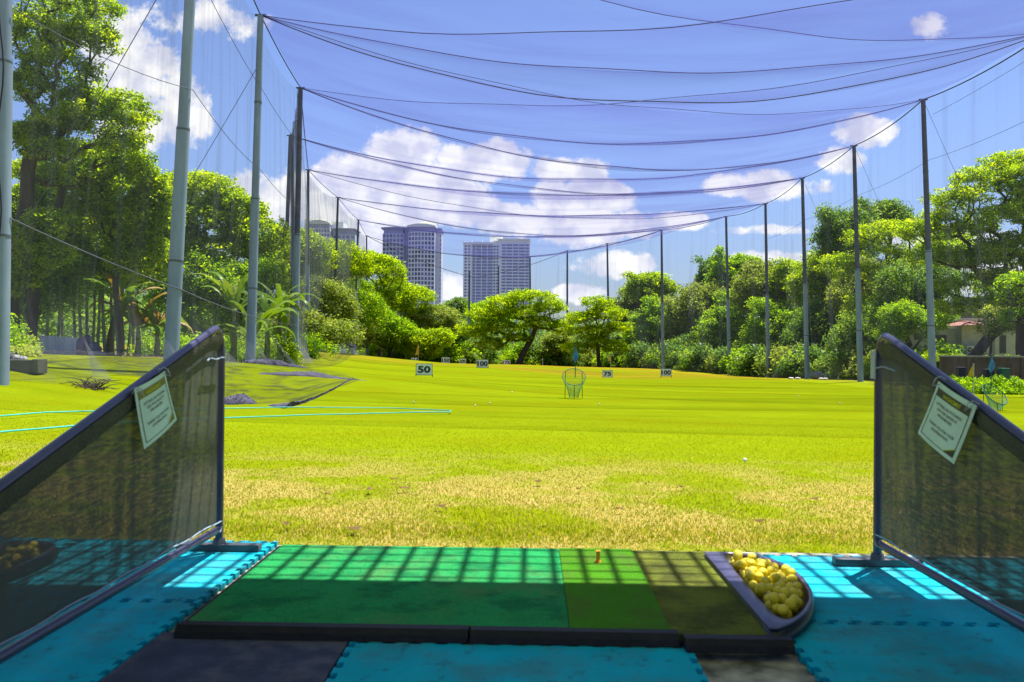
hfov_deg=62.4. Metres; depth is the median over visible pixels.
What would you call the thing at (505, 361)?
distance sign
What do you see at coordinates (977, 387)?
bed plant
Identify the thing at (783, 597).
golf ball
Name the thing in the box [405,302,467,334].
tree
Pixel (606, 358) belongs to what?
shrub
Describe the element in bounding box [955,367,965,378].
waste bin
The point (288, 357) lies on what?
vine
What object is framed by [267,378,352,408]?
net heap
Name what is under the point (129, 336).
slender tree
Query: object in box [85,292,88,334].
slender tree
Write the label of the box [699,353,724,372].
shrub
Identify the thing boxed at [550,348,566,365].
shrub
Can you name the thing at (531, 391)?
ground
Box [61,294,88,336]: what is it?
slender tree
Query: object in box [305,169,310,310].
net pole
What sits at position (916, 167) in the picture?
cable
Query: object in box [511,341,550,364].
shrub
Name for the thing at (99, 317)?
slender tree
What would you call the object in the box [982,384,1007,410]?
chipping net
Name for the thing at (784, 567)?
golf ball
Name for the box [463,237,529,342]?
balcony tower
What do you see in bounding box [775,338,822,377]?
shrub
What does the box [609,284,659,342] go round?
tree
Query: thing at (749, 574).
golf ball
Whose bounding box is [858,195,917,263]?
tree
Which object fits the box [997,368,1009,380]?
waste bin
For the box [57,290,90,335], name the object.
slender tree
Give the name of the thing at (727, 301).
net pole
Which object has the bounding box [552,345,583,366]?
shrub
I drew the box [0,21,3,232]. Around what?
power cable
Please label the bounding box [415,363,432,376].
distance sign
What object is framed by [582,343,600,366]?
shrub
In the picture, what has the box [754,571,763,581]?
golf ball
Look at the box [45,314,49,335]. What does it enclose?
slender tree
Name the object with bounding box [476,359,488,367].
distance sign
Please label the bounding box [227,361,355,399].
fallen net
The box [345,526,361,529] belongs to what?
fallen leaf
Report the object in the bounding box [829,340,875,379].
shrub
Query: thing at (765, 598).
golf ball
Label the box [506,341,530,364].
shrub
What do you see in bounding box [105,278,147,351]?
slender tree
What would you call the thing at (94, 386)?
twig pile
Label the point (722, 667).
bay floor
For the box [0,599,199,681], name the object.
floor tile
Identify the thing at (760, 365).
shrub
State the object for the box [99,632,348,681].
floor tile
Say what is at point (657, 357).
shrub
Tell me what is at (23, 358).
rubble stone
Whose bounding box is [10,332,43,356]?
bank weeds
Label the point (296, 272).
net pole
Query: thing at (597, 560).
golf tee
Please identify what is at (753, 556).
golf ball
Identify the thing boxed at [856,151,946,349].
guy wire
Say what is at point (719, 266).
tree
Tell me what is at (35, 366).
retaining kerb
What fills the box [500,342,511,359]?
shrub
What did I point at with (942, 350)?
shrub
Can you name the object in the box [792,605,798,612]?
golf ball
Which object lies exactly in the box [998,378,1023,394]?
bed plant
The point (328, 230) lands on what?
tower building
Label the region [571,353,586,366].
shrub
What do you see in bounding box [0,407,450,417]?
hose
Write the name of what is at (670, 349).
shrub
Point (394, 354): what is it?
shrub
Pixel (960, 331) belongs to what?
house
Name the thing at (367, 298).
tree
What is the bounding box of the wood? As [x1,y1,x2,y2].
[242,314,771,354]
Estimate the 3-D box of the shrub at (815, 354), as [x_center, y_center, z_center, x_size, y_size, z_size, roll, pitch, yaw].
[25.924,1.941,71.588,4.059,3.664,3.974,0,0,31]
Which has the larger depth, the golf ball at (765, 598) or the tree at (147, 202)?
the tree at (147, 202)
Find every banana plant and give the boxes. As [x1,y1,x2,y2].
[83,272,162,337]
[90,290,184,356]
[124,301,193,356]
[194,270,280,361]
[214,301,295,342]
[220,290,299,359]
[242,282,320,359]
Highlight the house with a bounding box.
[873,308,1016,355]
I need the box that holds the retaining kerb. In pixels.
[10,359,46,373]
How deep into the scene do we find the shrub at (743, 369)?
79.96 m
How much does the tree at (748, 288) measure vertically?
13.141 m
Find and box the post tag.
[870,351,875,378]
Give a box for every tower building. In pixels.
[305,218,360,294]
[381,221,443,316]
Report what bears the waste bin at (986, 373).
on the ground at (531, 391)
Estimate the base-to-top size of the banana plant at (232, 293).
4.212 m
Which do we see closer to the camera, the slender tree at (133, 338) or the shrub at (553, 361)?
the slender tree at (133, 338)
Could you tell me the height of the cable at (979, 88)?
1.719 m
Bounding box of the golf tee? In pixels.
[595,550,600,562]
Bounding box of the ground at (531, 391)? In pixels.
[0,345,1023,553]
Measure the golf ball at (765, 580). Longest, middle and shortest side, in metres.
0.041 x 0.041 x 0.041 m
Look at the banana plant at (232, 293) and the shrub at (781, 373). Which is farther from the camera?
the shrub at (781, 373)
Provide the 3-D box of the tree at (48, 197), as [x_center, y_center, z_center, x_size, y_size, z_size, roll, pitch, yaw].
[-18.876,-3.673,37.560,9.321,9.038,4.203,1,0,1]
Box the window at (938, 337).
[935,335,946,343]
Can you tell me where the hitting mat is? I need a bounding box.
[173,545,795,654]
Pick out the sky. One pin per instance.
(220, 74)
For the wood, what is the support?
on the ground at (531, 391)
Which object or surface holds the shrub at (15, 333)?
on the ground at (531, 391)
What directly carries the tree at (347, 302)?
on the ground at (531, 391)
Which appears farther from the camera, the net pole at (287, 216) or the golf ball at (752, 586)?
the net pole at (287, 216)
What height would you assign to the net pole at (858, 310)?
15.326 m
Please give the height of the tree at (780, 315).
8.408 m
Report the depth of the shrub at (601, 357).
106.99 m
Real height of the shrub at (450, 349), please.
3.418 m
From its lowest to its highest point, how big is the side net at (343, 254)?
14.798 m
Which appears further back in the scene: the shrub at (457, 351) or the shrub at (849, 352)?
the shrub at (457, 351)
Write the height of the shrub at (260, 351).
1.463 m
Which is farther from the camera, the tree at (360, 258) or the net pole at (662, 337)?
the net pole at (662, 337)
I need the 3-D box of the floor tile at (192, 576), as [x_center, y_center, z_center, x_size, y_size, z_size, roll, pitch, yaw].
[-1.693,1.014,3.775,1.000,0.022,1.000,1,0,1]
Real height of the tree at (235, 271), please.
6.783 m
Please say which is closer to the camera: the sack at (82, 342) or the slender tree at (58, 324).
the sack at (82, 342)
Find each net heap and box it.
[225,393,256,404]
[242,358,306,367]
[259,371,366,380]
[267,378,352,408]
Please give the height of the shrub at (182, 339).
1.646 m
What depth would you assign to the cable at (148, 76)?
20.84 m
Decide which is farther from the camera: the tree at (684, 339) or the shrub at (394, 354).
the shrub at (394, 354)
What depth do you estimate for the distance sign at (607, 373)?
67.81 m
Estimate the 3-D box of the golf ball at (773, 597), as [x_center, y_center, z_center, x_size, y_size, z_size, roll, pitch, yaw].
[0.970,0.951,3.127,0.041,0.041,0.041,5,0,-41]
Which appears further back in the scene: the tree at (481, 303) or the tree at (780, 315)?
the tree at (481, 303)
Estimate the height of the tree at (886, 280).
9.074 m
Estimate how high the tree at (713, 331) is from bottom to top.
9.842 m
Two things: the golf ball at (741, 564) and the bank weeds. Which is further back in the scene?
the bank weeds
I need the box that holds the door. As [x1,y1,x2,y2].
[1000,335,1005,352]
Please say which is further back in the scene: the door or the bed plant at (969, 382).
the door
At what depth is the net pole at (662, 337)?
94.54 m
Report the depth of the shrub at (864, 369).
59.69 m
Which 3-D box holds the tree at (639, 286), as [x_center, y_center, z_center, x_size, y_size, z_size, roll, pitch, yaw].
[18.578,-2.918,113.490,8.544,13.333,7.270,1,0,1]
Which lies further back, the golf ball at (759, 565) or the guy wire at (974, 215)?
the guy wire at (974, 215)
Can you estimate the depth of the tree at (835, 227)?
80.14 m
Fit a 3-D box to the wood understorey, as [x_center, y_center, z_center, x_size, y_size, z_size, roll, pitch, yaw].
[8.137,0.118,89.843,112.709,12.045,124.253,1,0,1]
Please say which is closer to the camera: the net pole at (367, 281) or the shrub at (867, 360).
the shrub at (867, 360)
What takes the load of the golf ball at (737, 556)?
in the ball tray
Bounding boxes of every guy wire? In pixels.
[11,0,155,247]
[83,69,255,354]
[805,185,875,341]
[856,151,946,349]
[926,107,1022,319]
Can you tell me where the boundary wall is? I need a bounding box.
[938,355,1023,380]
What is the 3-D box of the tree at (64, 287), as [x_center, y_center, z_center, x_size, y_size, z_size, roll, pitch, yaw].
[-20.436,-2.777,36.507,5.946,6.891,4.208,1,0,1]
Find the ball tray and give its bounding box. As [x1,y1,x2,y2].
[703,552,814,638]
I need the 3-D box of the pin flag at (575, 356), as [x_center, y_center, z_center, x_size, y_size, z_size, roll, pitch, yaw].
[1.858,0.590,24.656,0.165,0.957,0.070,1,0,1]
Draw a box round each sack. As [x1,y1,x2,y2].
[76,335,92,354]
[84,341,101,355]
[88,351,107,355]
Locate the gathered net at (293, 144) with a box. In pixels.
[290,89,299,337]
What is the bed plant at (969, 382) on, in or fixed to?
on the ground at (531, 391)
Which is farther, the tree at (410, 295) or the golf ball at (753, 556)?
the tree at (410, 295)
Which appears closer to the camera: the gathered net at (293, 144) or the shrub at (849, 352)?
the gathered net at (293, 144)
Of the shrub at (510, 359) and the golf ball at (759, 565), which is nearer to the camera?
the golf ball at (759, 565)
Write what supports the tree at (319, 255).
on the ground at (531, 391)
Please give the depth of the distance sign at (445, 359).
84.15 m
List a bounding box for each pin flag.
[415,344,418,360]
[573,345,577,377]
[968,363,973,394]
[988,354,994,388]
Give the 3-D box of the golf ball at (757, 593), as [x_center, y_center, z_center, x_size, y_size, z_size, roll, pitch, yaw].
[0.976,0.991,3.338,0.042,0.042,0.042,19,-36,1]
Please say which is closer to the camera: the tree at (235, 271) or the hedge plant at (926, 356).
the hedge plant at (926, 356)
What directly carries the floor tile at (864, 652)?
on the bay floor
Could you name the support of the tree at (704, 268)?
on the ground at (531, 391)
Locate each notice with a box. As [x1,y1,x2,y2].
[131,367,176,448]
[918,376,979,463]
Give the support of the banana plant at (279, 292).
on the ground at (531, 391)
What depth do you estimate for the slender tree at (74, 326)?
39.96 m
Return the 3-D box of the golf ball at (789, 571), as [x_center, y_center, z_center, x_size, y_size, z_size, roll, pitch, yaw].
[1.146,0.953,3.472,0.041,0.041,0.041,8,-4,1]
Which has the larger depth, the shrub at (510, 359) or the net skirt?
the shrub at (510, 359)
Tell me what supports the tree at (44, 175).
on the ground at (531, 391)
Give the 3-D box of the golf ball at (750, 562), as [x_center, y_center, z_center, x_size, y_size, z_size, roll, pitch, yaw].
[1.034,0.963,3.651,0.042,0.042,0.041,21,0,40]
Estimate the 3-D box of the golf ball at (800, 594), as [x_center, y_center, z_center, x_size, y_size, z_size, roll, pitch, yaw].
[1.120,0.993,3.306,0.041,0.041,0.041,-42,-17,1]
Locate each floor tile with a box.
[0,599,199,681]
[83,540,277,606]
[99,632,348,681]
[326,642,708,681]
[756,554,1023,626]
[793,622,1023,681]
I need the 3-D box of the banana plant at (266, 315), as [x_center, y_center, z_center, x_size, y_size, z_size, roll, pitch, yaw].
[-11.123,-0.284,36.270,3.590,2.786,2.756,1,0,1]
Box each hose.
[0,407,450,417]
[0,425,73,432]
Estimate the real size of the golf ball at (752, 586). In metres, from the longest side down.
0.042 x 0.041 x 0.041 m
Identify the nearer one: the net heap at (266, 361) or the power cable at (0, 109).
the power cable at (0, 109)
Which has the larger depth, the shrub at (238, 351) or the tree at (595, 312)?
the tree at (595, 312)
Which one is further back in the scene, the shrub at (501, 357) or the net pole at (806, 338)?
the shrub at (501, 357)
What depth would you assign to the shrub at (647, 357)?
98.30 m
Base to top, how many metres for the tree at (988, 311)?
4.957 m
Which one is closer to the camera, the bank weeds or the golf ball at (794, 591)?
the golf ball at (794, 591)
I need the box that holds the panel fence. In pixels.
[39,335,77,354]
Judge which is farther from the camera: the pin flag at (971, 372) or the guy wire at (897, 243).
the guy wire at (897, 243)
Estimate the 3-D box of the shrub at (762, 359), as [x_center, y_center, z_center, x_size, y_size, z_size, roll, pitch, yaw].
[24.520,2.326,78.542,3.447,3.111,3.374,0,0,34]
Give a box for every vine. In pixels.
[271,327,303,365]
[277,215,289,336]
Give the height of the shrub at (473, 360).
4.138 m
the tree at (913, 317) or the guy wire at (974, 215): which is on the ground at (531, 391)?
the tree at (913, 317)
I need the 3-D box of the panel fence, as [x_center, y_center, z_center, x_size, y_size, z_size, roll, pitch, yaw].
[-19.528,0.286,36.481,2.615,1.072,0.045,0,0,24]
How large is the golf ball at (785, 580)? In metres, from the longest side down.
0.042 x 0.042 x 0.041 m
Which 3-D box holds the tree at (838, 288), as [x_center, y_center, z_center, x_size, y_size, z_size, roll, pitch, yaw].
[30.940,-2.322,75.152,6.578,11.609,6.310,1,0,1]
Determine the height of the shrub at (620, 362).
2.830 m
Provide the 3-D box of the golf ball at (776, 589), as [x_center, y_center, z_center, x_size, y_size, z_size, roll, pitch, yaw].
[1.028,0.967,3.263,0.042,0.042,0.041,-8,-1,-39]
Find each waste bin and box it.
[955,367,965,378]
[982,369,993,379]
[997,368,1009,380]
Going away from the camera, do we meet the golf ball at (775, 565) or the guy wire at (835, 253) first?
the golf ball at (775, 565)
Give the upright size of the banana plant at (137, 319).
2.917 m
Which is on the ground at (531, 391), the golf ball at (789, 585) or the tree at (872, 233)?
the tree at (872, 233)
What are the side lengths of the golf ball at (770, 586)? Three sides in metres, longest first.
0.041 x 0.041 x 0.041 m
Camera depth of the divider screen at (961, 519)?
3.25 m
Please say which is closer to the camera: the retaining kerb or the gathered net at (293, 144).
the retaining kerb
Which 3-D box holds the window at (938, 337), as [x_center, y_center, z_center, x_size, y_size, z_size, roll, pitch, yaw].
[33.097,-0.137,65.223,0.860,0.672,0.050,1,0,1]
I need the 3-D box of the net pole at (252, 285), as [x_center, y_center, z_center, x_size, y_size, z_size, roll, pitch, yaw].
[-10.089,-5.952,33.272,0.673,13.852,0.381,1,0,1]
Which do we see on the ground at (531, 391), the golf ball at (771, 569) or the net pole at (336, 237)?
the net pole at (336, 237)
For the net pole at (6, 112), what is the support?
on the ground at (531, 391)
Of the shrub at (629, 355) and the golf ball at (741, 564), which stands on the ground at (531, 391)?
the shrub at (629, 355)
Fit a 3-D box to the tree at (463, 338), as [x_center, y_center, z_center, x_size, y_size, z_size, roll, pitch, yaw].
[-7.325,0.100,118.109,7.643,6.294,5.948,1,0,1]
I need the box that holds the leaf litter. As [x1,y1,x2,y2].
[86,354,162,357]
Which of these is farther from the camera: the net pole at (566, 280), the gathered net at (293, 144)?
the net pole at (566, 280)
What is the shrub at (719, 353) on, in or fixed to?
on the ground at (531, 391)
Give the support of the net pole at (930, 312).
on the ground at (531, 391)
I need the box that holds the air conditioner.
[964,346,973,352]
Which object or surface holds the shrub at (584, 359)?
on the ground at (531, 391)
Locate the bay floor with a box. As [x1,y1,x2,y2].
[166,545,914,681]
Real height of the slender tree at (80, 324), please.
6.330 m
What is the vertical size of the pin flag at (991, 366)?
0.878 m
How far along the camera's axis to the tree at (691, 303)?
101.95 m
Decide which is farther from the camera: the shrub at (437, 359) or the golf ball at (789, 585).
the shrub at (437, 359)
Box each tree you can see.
[10,0,163,331]
[11,164,186,354]
[11,201,107,328]
[11,204,81,336]
[12,134,158,343]
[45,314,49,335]
[46,156,172,355]
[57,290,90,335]
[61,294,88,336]
[73,243,104,337]
[78,279,109,336]
[80,289,105,340]
[81,236,107,344]
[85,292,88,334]
[88,236,135,351]
[92,231,147,351]
[92,239,167,355]
[105,272,162,355]
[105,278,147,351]
[138,245,303,337]
[164,168,304,320]
[263,302,381,351]
[266,226,341,277]
[270,274,365,335]
[300,237,379,336]
[324,277,390,353]
[354,248,410,356]
[360,306,422,357]
[377,276,438,359]
[397,326,459,361]
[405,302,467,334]
[437,296,472,320]
[449,320,478,346]
[454,288,574,364]
[459,300,514,334]
[526,328,574,358]
[556,294,633,366]
[595,333,633,355]
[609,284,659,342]
[619,270,681,301]
[621,293,686,347]
[641,331,699,364]
[657,278,725,339]
[690,255,716,285]
[690,288,763,349]
[702,245,763,344]
[724,255,797,345]
[732,296,801,351]
[758,256,810,305]
[779,296,843,348]
[782,244,841,308]
[806,202,888,257]
[812,218,975,322]
[820,306,882,355]
[823,250,893,319]
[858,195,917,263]
[863,255,961,348]
[868,297,960,350]
[888,148,1023,355]
[898,240,1023,301]
[971,303,1015,355]
[993,269,1023,355]
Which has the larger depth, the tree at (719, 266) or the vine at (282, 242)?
the tree at (719, 266)
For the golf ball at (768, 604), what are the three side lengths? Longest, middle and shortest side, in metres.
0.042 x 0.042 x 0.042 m
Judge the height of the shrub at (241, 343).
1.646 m
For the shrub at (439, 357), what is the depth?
111.24 m
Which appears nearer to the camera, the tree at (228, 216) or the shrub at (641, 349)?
the tree at (228, 216)
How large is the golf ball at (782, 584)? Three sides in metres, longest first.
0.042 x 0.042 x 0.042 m
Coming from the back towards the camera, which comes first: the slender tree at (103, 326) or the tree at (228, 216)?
the tree at (228, 216)
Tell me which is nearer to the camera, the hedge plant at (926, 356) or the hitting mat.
the hitting mat
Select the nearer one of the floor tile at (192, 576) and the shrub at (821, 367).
the floor tile at (192, 576)
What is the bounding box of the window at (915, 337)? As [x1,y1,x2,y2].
[914,333,920,339]
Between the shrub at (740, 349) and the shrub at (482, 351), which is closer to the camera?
the shrub at (740, 349)
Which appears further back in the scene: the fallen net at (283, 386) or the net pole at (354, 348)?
the net pole at (354, 348)
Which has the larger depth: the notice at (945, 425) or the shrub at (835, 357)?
the shrub at (835, 357)
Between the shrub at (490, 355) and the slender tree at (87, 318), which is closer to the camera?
the slender tree at (87, 318)
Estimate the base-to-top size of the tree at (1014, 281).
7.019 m
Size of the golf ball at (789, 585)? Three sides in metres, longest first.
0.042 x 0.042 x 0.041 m
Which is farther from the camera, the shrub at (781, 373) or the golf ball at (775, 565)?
the shrub at (781, 373)
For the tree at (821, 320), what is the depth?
78.01 m
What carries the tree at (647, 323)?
on the ground at (531, 391)
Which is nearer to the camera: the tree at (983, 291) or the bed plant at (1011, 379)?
the bed plant at (1011, 379)
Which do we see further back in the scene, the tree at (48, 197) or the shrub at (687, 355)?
the shrub at (687, 355)
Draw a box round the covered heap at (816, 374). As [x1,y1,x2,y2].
[810,371,825,378]
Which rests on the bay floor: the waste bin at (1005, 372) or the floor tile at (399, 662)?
the floor tile at (399, 662)
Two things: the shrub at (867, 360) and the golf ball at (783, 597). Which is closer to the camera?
the golf ball at (783, 597)
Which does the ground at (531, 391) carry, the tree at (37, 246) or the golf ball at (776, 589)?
the tree at (37, 246)
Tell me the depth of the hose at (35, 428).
9.99 m
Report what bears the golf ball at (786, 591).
in the ball tray
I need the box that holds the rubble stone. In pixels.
[19,356,27,359]
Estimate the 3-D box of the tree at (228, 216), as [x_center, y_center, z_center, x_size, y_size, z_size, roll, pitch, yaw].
[-17.863,-4.876,52.425,10.171,11.588,6.663,1,0,1]
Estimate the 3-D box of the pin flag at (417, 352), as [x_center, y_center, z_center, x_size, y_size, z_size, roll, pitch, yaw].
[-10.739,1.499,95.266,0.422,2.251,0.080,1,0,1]
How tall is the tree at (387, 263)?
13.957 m
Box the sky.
[12,0,1023,332]
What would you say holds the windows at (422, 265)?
in the tower building at (421, 273)
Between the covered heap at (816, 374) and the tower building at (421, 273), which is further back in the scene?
the tower building at (421, 273)
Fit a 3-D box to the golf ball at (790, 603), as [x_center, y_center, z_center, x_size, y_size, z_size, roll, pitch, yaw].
[1.014,0.959,3.078,0.041,0.041,0.042,20,-43,1]
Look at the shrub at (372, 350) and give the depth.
110.52 m
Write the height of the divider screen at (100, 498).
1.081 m
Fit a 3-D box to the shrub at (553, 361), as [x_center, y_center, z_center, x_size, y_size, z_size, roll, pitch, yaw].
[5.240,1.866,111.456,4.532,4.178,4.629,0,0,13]
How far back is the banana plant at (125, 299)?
35.30 m
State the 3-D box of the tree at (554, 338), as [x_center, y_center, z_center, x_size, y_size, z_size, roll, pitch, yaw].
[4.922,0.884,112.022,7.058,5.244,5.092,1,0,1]
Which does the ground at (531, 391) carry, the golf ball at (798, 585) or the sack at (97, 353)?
the sack at (97, 353)
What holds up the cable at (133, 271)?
attached to the net pole at (175, 279)
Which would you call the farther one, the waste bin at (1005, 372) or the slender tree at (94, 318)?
the slender tree at (94, 318)
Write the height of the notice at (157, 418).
0.305 m
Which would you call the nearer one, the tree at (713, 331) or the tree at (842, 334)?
the tree at (842, 334)
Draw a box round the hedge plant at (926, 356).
[921,350,950,361]
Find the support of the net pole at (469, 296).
on the ground at (531, 391)
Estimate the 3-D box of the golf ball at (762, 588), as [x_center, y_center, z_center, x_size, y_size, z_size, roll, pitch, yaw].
[0.969,0.959,3.273,0.042,0.041,0.042,1,0,-33]
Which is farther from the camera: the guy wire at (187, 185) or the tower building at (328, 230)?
the tower building at (328, 230)
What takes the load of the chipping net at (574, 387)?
on the ground at (531, 391)
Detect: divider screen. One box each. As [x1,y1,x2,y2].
[0,325,261,664]
[832,333,1023,632]
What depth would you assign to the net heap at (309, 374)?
25.72 m
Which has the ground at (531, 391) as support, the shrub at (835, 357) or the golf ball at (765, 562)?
the shrub at (835, 357)
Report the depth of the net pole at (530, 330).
123.94 m
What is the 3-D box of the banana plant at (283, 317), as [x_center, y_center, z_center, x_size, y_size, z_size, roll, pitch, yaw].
[-11.103,-0.565,38.412,2.902,3.538,3.217,0,0,21]
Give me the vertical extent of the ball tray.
0.055 m
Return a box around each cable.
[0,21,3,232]
[10,218,298,325]
[13,8,300,208]
[211,0,297,141]
[774,122,1022,236]
[934,63,1021,113]
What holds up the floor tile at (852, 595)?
on the bay floor
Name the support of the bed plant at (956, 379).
on the ground at (531, 391)
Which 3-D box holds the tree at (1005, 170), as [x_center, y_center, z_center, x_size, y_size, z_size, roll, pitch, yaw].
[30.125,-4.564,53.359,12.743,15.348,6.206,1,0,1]
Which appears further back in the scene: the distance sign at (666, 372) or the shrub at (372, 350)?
the shrub at (372, 350)
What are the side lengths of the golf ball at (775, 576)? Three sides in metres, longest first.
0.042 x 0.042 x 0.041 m
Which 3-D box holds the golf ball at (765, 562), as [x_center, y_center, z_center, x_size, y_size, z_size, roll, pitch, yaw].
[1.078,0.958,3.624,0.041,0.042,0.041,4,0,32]
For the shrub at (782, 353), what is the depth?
75.12 m
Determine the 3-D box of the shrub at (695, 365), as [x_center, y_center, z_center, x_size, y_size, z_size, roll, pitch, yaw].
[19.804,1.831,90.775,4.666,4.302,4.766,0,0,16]
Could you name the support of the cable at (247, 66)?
attached to the net pole at (6, 112)
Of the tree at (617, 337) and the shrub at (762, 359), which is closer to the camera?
the shrub at (762, 359)
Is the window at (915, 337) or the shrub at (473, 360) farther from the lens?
the shrub at (473, 360)
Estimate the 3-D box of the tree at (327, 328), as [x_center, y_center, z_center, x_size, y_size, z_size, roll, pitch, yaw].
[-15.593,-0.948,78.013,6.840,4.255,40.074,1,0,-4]
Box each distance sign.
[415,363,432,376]
[441,357,449,362]
[459,358,465,363]
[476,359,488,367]
[502,360,509,363]
[602,370,612,377]
[660,369,671,377]
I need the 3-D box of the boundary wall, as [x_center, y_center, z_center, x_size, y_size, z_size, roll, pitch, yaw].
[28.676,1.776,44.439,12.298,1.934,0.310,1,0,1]
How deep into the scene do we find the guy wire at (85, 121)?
23.63 m
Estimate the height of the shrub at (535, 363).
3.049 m
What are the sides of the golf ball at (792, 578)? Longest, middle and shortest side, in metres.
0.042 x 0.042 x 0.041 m
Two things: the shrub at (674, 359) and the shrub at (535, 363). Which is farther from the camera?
the shrub at (535, 363)
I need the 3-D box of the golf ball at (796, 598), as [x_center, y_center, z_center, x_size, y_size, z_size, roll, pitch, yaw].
[1.044,0.958,3.122,0.042,0.042,0.042,-9,-1,43]
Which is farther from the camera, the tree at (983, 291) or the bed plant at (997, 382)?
the tree at (983, 291)
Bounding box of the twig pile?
[59,376,118,389]
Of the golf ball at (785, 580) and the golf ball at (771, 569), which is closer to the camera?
the golf ball at (785, 580)
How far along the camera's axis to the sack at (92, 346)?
35.20 m
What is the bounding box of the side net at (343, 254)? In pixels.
[302,151,357,355]
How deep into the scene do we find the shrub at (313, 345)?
57.70 m
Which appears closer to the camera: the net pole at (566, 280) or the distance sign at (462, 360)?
the distance sign at (462, 360)
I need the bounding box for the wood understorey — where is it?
[20,282,981,353]
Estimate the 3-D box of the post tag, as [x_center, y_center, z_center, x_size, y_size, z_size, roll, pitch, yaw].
[1.665,0.109,3.892,0.007,0.130,0.050,1,0,1]
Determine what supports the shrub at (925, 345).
on the ground at (531, 391)
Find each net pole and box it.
[0,0,12,384]
[163,0,195,360]
[245,14,266,359]
[282,135,289,342]
[291,87,304,361]
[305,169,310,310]
[332,197,339,351]
[352,220,358,353]
[365,235,367,355]
[468,271,470,323]
[497,266,498,336]
[529,257,531,334]
[566,250,567,314]
[605,243,609,352]
[661,230,664,368]
[725,216,730,374]
[763,203,769,377]
[799,177,809,378]
[850,145,863,381]
[918,99,935,366]
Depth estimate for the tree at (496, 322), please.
105.16 m
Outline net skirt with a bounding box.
[42,349,161,374]
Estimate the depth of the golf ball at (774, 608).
3.09 m
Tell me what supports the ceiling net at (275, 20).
hanging from the net pole at (175, 279)
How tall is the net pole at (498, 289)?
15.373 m
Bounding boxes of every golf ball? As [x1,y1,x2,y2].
[733,552,741,560]
[737,559,746,568]
[745,570,754,579]
[746,559,755,566]
[747,553,756,559]
[749,582,757,591]
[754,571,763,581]
[754,587,762,596]
[755,561,765,569]
[757,583,767,593]
[758,568,767,576]
[760,559,767,568]
[761,577,770,583]
[763,594,768,601]
[765,600,772,610]
[766,583,773,591]
[767,566,776,574]
[768,592,779,603]
[769,562,778,570]
[771,572,780,581]
[772,603,779,614]
[773,586,781,593]
[775,581,785,587]
[777,604,788,615]
[778,593,787,604]
[779,577,788,583]
[780,587,790,597]
[781,564,790,573]
[781,610,791,618]
[785,582,795,587]
[785,598,795,609]
[786,568,795,575]
[787,574,797,582]
[789,588,798,595]
[789,594,799,605]
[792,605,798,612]
[793,582,801,589]
[797,589,803,598]
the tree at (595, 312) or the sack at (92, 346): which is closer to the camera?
the sack at (92, 346)
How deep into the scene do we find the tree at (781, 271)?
90.06 m
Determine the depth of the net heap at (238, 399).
18.44 m
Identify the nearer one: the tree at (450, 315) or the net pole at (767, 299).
the net pole at (767, 299)
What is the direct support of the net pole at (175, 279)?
on the ground at (531, 391)
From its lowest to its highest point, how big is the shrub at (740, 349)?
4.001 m
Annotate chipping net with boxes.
[562,368,585,398]
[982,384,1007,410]
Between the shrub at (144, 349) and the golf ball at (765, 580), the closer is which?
the golf ball at (765, 580)
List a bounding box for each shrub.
[10,313,34,347]
[128,334,181,356]
[133,333,193,355]
[183,331,242,360]
[223,334,245,361]
[229,337,260,361]
[237,342,283,361]
[288,331,339,358]
[356,340,400,357]
[383,341,406,358]
[430,346,455,362]
[430,348,448,362]
[439,338,483,363]
[447,343,462,362]
[461,338,485,363]
[471,343,501,362]
[480,345,501,363]
[493,355,506,363]
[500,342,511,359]
[502,351,527,363]
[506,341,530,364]
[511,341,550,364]
[524,351,549,365]
[536,342,565,365]
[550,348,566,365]
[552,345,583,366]
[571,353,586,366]
[578,353,592,365]
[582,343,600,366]
[591,349,622,367]
[601,349,625,367]
[610,352,629,367]
[621,352,637,367]
[622,337,650,367]
[638,347,653,368]
[645,343,671,368]
[646,343,660,368]
[657,341,691,368]
[668,349,686,369]
[675,339,713,372]
[678,348,703,370]
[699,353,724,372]
[707,345,733,373]
[718,343,748,374]
[726,341,771,376]
[751,342,787,377]
[757,354,779,376]
[768,341,801,377]
[771,347,804,378]
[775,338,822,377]
[793,342,832,378]
[809,351,836,378]
[822,344,855,379]
[829,340,872,379]
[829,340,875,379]
[854,350,873,380]
[855,355,873,380]
[911,339,963,367]
[919,338,965,368]
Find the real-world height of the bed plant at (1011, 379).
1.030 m
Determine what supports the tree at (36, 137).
on the ground at (531, 391)
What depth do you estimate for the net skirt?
22.33 m
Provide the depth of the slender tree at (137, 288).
39.83 m
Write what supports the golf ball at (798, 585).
in the ball tray
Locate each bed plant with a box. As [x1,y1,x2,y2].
[950,374,970,390]
[961,376,981,391]
[970,379,1017,394]
[977,374,1011,387]
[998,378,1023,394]
[1009,375,1019,383]
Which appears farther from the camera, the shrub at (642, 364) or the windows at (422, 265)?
the windows at (422, 265)
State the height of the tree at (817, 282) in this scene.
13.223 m
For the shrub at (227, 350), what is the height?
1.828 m
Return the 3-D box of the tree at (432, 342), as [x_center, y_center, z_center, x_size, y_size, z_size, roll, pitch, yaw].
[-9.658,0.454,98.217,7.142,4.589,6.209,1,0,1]
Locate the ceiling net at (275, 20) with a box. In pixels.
[253,0,1023,276]
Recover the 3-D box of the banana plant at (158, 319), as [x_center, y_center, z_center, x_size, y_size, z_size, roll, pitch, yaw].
[-15.332,-0.488,36.378,3.065,2.726,2.351,1,0,-17]
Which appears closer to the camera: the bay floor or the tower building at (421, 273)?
the bay floor
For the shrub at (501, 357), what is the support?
on the ground at (531, 391)
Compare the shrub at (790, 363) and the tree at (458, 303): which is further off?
the tree at (458, 303)
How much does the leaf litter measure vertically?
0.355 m

